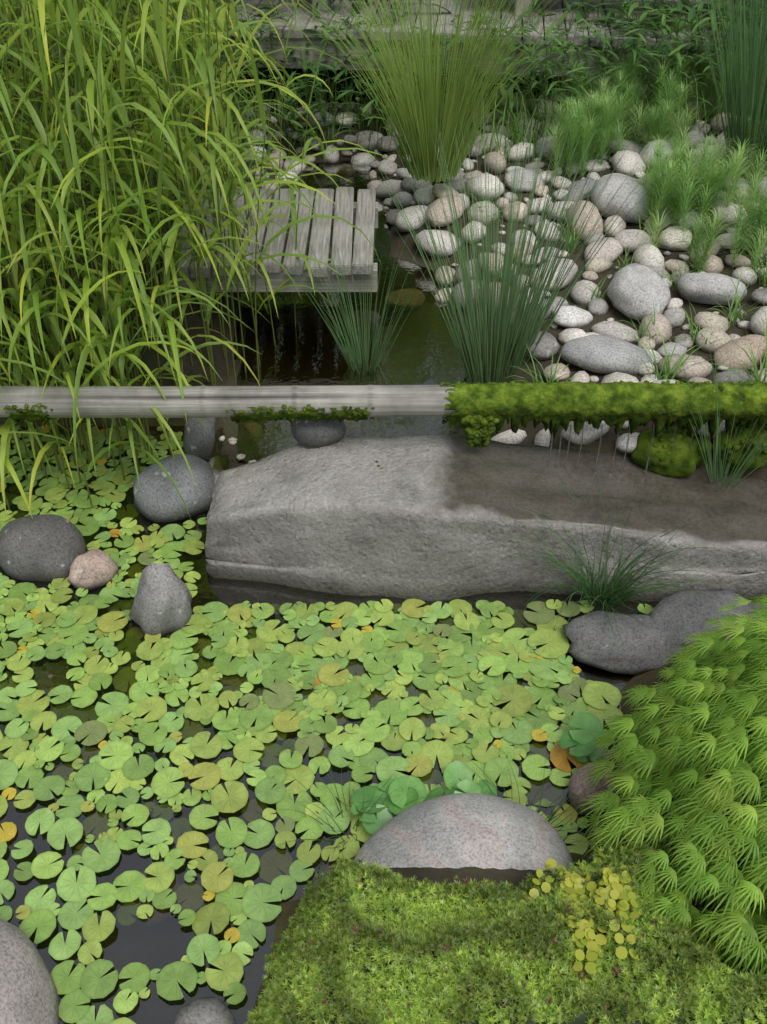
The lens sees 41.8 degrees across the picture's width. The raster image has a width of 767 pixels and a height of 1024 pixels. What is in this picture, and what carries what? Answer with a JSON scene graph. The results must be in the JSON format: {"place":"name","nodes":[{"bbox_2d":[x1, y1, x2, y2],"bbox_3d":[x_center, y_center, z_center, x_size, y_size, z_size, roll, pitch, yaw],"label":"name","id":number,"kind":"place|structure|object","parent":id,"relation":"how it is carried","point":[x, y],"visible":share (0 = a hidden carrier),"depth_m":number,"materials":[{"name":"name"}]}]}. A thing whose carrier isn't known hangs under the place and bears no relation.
{"place":"outdoors","nodes":[
{"label":"outdoors","id":0,"kind":"place"},
{"bbox_2d":[212,160,496,469],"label":"pond water","id":1,"kind":"structure","parent":0,"point":[306,351],"depth_m":4.05,"materials":[{"name":"liquid"}]},
{"bbox_2d":[0,426,765,1023],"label":"pond water","id":2,"kind":"structure","parent":0,"point":[158,940],"depth_m":2.63,"materials":[{"name":"black liquid"}]},
{"bbox_2d":[0,423,765,1023],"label":"floating leaves","id":3,"kind":"object","parent":2,"relation":"on","point":[466,659],"visible":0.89,"depth_m":2.71,"materials":[{"name":"green plant"}]},
{"bbox_2d":[0,418,766,1023],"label":"boulders","id":4,"kind":"object","parent":2,"relation":"in","point":[46,548],"visible":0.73,"depth_m":2.95,"materials":[{"name":"stone"}]},
{"bbox_2d":[0,5,766,1011],"bbox_3d":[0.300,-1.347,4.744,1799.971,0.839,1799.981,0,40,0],"label":"terrain","id":5,"kind":"structure","parent":0,"point":[604,443],"depth_m":3.81,"materials":[{"name":"soil"}]},
{"bbox_2d":[0,0,398,520],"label":"reed stand","id":6,"kind":"object","parent":5,"relation":"on","point":[102,95],"visible":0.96,"depth_m":3.21,"materials":[{"name":"green plant"}]},
{"bbox_2d":[0,385,456,417],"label":"wooden beam","id":7,"kind":"object","parent":5,"relation":"on","point":[203,401],"visible":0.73,"depth_m":3.08,"materials":[{"name":"wood"}]},
{"bbox_2d":[162,263,377,291],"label":"deck beam","id":8,"kind":"structure","parent":5,"relation":"on","point":[277,280],"depth_m":3.92,"materials":[{"name":"grey wood"}]},
{"bbox_2d":[189,188,233,277],"bbox_3d":[-0.699,-1.158,4.125,0.078,0.042,0.763,0,40,1],"label":"deck plank","id":9,"kind":"object","parent":8,"relation":"on","point":[206,271],"visible":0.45,"depth_m":3.86,"materials":[{"name":"grey wood"}]},
{"bbox_2d":[260,189,290,272],"bbox_3d":[-0.432,-1.165,4.124,0.078,0.043,0.733,0,40,0],"label":"deck plank","id":10,"kind":"object","parent":8,"relation":"on","point":[270,264],"visible":0.6,"depth_m":4.04,"materials":[{"name":"grey wood"}]},
{"bbox_2d":[307,189,333,277],"bbox_3d":[-0.255,-1.157,4.123,0.078,0.042,0.765,1,40,-1],"label":"deck plank","id":11,"kind":"object","parent":8,"relation":"on","point":[320,246],"visible":0.89,"depth_m":4.05,"materials":[{"name":"grey wood"}]},
{"bbox_2d":[352,189,375,274],"bbox_3d":[-0.077,-1.159,4.117,0.078,0.042,0.731,1,40,0],"label":"deck plank","id":12,"kind":"object","parent":8,"relation":"on","point":[363,248],"visible":0.94,"depth_m":4.04,"materials":[{"name":"grey wood"}]},
{"bbox_2d":[209,202,377,227],"bbox_3d":[-0.441,-1.298,4.393,0.835,0.090,0.070,0,40,0],"label":"deck joist","id":13,"kind":"object","parent":5,"relation":"on","point":[376,213],"visible":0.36,"depth_m":4.36,"materials":[{"name":"grey wood"}]},
{"bbox_2d":[174,189,210,276],"bbox_3d":[-0.787,-1.155,4.120,0.078,0.042,0.744,0,40,-1],"label":"deck plank","id":14,"kind":"object","parent":13,"relation":"on","point":[184,268],"visible":0.29,"depth_m":3.95,"materials":[{"name":"grey wood"}]},
{"bbox_2d":[212,186,254,275],"bbox_3d":[-0.610,-1.165,4.128,0.078,0.043,0.773,1,40,0],"label":"deck plank","id":15,"kind":"object","parent":13,"relation":"on","point":[238,202],"visible":0.32,"depth_m":4.10,"materials":[{"name":"grey wood"}]},
{"bbox_2d":[237,189,272,275],"bbox_3d":[-0.521,-1.158,4.118,0.078,0.042,0.742,-1,40,1],"label":"deck plank","id":16,"kind":"object","parent":13,"relation":"on","point":[262,230],"visible":0.5,"depth_m":4.06,"materials":[{"name":"grey wood"}]},
{"bbox_2d":[283,188,314,274],"bbox_3d":[-0.343,-1.166,4.134,0.078,0.043,0.743,1,40,0],"label":"deck plank","id":17,"kind":"object","parent":13,"relation":"on","point":[297,263],"visible":0.71,"depth_m":4.03,"materials":[{"name":"grey wood"}]},
{"bbox_2d":[331,187,353,274],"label":"deck plank","id":18,"kind":"object","parent":13,"relation":"on","point":[344,206],"visible":0.94,"depth_m":4.05,"materials":[{"name":"grey wood"}]},
{"bbox_2d":[18,0,636,110],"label":"boardwalk underside","id":19,"kind":"object","parent":5,"relation":"on","point":[331,75],"visible":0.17,"depth_m":5.61,"materials":[{"name":"black"}]},
{"bbox_2d":[201,0,240,32],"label":"boardwalk board","id":20,"kind":"object","parent":19,"relation":"on","point":[227,7],"depth_m":5.72,"materials":[{"name":"grey wood"}]},
{"bbox_2d":[223,0,261,36],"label":"boardwalk plank","id":21,"kind":"object","parent":19,"relation":"on","point":[254,3],"visible":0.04,"depth_m":5.63,"materials":[{"name":"grey wood"}]},
{"bbox_2d":[61,0,450,18],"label":"foliage","id":22,"kind":"object","parent":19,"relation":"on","point":[355,8],"visible":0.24,"depth_m":5.54,"materials":[{"name":"green plant"}]},
{"bbox_2d":[240,0,280,37],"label":"boardwalk plank","id":23,"kind":"object","parent":19,"relation":"on","point":[276,3],"visible":0.44,"depth_m":5.58,"materials":[{"name":"grey wood"}]},
{"bbox_2d":[261,0,301,37],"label":"boardwalk plank","id":24,"kind":"object","parent":19,"relation":"on","point":[280,26],"visible":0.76,"depth_m":5.48,"materials":[{"name":"grey wood"}]},
{"bbox_2d":[283,0,312,38],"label":"boardwalk plank","id":25,"kind":"object","parent":19,"relation":"on","point":[294,33],"visible":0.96,"depth_m":5.44,"materials":[{"name":"grey wood"}]},
{"bbox_2d":[305,0,341,37],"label":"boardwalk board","id":26,"kind":"object","parent":19,"relation":"on","point":[313,25],"visible":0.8,"depth_m":5.42,"materials":[{"name":"grey wood"}]},
{"bbox_2d":[312,0,329,10],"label":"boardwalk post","id":27,"kind":"object","parent":26,"relation":"on","point":[320,6],"visible":0.48,"depth_m":5.57,"materials":[{"name":"grey wood"}]},
{"bbox_2d":[327,0,359,39],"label":"boardwalk plank","id":28,"kind":"object","parent":19,"relation":"on","point":[341,10],"visible":0.6,"depth_m":5.48,"materials":[{"name":"grey wood"}]},
{"bbox_2d":[348,0,381,39],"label":"boardwalk plank","id":29,"kind":"object","parent":19,"relation":"on","point":[357,35],"visible":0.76,"depth_m":5.44,"materials":[{"name":"grey wood"}]},
{"bbox_2d":[369,0,400,40],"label":"boardwalk plank","id":30,"kind":"object","parent":19,"relation":"on","point":[389,6],"visible":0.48,"depth_m":5.41,"materials":[{"name":"grey wood"}]},
{"bbox_2d":[391,0,421,40],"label":"boardwalk plank","id":31,"kind":"object","parent":19,"relation":"on","point":[406,10],"visible":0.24,"depth_m":5.47,"materials":[{"name":"grey wood"}]},
{"bbox_2d":[413,0,440,39],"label":"boardwalk plank","id":32,"kind":"object","parent":19,"relation":"on","point":[423,8],"visible":0.28,"depth_m":5.54,"materials":[{"name":"grey wood"}]},
{"bbox_2d":[436,0,461,42],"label":"boardwalk plank","id":33,"kind":"object","parent":19,"relation":"on","point":[449,16],"visible":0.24,"depth_m":5.47,"materials":[{"name":"grey wood"}]},
{"bbox_2d":[458,0,480,43],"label":"boardwalk plank","id":34,"kind":"object","parent":19,"relation":"on","point":[467,11],"visible":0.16,"depth_m":5.53,"materials":[{"name":"grey wood"}]},
{"bbox_2d":[479,0,500,43],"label":"boardwalk plank","id":35,"kind":"object","parent":19,"relation":"on","point":[484,3],"visible":0.2,"depth_m":5.51,"materials":[{"name":"grey wood"}]},
{"bbox_2d":[500,0,521,44],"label":"boardwalk plank","id":36,"kind":"object","parent":19,"relation":"on","point":[512,22],"visible":0.28,"depth_m":5.44,"materials":[{"name":"grey wood"}]},
{"bbox_2d":[522,0,543,44],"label":"boardwalk plank","id":37,"kind":"object","parent":19,"relation":"on","point":[536,14],"visible":0.4,"depth_m":5.35,"materials":[{"name":"grey wood"}]},
{"bbox_2d":[541,0,565,45],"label":"boardwalk plank","id":38,"kind":"object","parent":19,"relation":"on","point":[554,7],"visible":0.44,"depth_m":5.49,"materials":[{"name":"grey wood"}]},
{"bbox_2d":[561,0,588,45],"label":"boardwalk plank","id":39,"kind":"object","parent":19,"relation":"on","point":[579,34],"visible":0.64,"depth_m":5.37,"materials":[{"name":"grey wood"}]},
{"bbox_2d":[581,0,610,46],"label":"boardwalk plank","id":40,"kind":"object","parent":19,"relation":"on","point":[596,26],"visible":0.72,"depth_m":5.38,"materials":[{"name":"grey wood"}]},
{"bbox_2d":[601,0,632,47],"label":"boardwalk plank","id":41,"kind":"object","parent":19,"relation":"on","point":[615,43],"visible":0.52,"depth_m":5.42,"materials":[{"name":"grey wood"}]},
{"bbox_2d":[621,0,655,48],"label":"boardwalk plank","id":42,"kind":"object","parent":19,"relation":"on","point":[652,41],"visible":0.32,"depth_m":5.32,"materials":[{"name":"grey wood"}]},
{"bbox_2d":[641,0,678,49],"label":"boardwalk plank","id":43,"kind":"object","parent":19,"relation":"on","point":[660,31],"visible":0.16,"depth_m":5.31,"materials":[{"name":"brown wood"}]},
{"bbox_2d":[661,0,701,49],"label":"boardwalk plank","id":44,"kind":"object","parent":19,"relation":"on","point":[683,8],"visible":0.16,"depth_m":5.41,"materials":[{"name":"grey wood"}]},
{"bbox_2d":[682,0,724,50],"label":"boardwalk plank","id":45,"kind":"object","parent":19,"relation":"on","point":[708,30],"visible":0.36,"depth_m":5.29,"materials":[{"name":"grey wood"}]},
{"bbox_2d":[703,0,736,50],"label":"boardwalk plank","id":46,"kind":"object","parent":19,"relation":"on","point":[717,21],"visible":0.08,"depth_m":5.42,"materials":[{"name":"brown wood"}]},
{"bbox_2d":[0,30,739,80],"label":"boardwalk beam","id":47,"kind":"structure","parent":5,"relation":"on","point":[329,46],"depth_m":5.37,"materials":[{"name":"grey wood"}]},
{"bbox_2d":[79,0,766,382],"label":"leafy plants","id":48,"kind":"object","parent":5,"relation":"on","point":[639,22],"depth_m":5.09,"materials":[{"name":"green plant"}]},
{"bbox_2d":[354,793,573,870],"bbox_3d":[0.183,0.846,2.313,0.539,0.291,0.468,0,40,0],"label":"boulder","id":49,"kind":"object","parent":5,"relation":"on","point":[462,830],"visible":0.45,"depth_m":2.27,"materials":[{"name":"stone"}]},
{"bbox_2d":[205,434,766,601],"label":"stone slab","id":50,"kind":"structure","parent":5,"relation":"on","point":[424,517],"depth_m":3.08,"materials":[{"name":"grey stone"}]},
{"bbox_2d":[3,380,766,476],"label":"moss cushions","id":51,"kind":"object","parent":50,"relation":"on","point":[665,447],"visible":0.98,"depth_m":3.08,"materials":[{"name":"green plant"}]},
{"bbox_2d":[208,73,766,484],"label":"cobble stones","id":52,"kind":"object","parent":5,"relation":"on","point":[638,286],"visible":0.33,"depth_m":4.15,"materials":[{"name":"grey stone"}]},
{"bbox_2d":[244,840,766,1023],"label":"moss mound","id":53,"kind":"object","parent":5,"relation":"on","point":[363,943],"visible":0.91,"depth_m":1.86,"materials":[{"name":"green plant"}]},
{"bbox_2d":[519,857,639,973],"bbox_3d":[0.384,0.796,2.001,0.231,0.178,0.315,0,40,0],"label":"creeping jenny","id":54,"kind":"object","parent":53,"relation":"on","point":[613,890],"visible":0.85,"depth_m":1.96,"materials":[{"name":"yellow plant"}]},
{"bbox_2d":[268,0,766,858],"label":"rush clumps","id":55,"kind":"object","parent":5,"relation":"on","point":[422,134],"visible":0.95,"depth_m":3.80,"materials":[{"name":"green plant"}]},
{"bbox_2d":[537,1,766,271],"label":"feathery green plants","id":56,"kind":"object","parent":5,"relation":"on","point":[686,182],"visible":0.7,"depth_m":4.41,"materials":[{"name":"green plant"}]},
{"bbox_2d":[659,677,766,976],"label":"plant stems","id":57,"kind":"object","parent":5,"relation":"on","point":[672,852],"depth_m":2.12,"materials":[{"name":"green plant"}]},
{"bbox_2d":[575,594,766,978],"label":"fern","id":58,"kind":"object","parent":57,"relation":"attached to","point":[686,763],"visible":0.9,"depth_m":2.07,"materials":[{"name":"green plant"}]},
{"bbox_2d":[514,0,531,16],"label":"boardwalk post","id":59,"kind":"object","parent":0,"point":[522,7],"visible":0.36,"depth_m":5.47,"materials":[{"name":"grey wood"}]}
]}

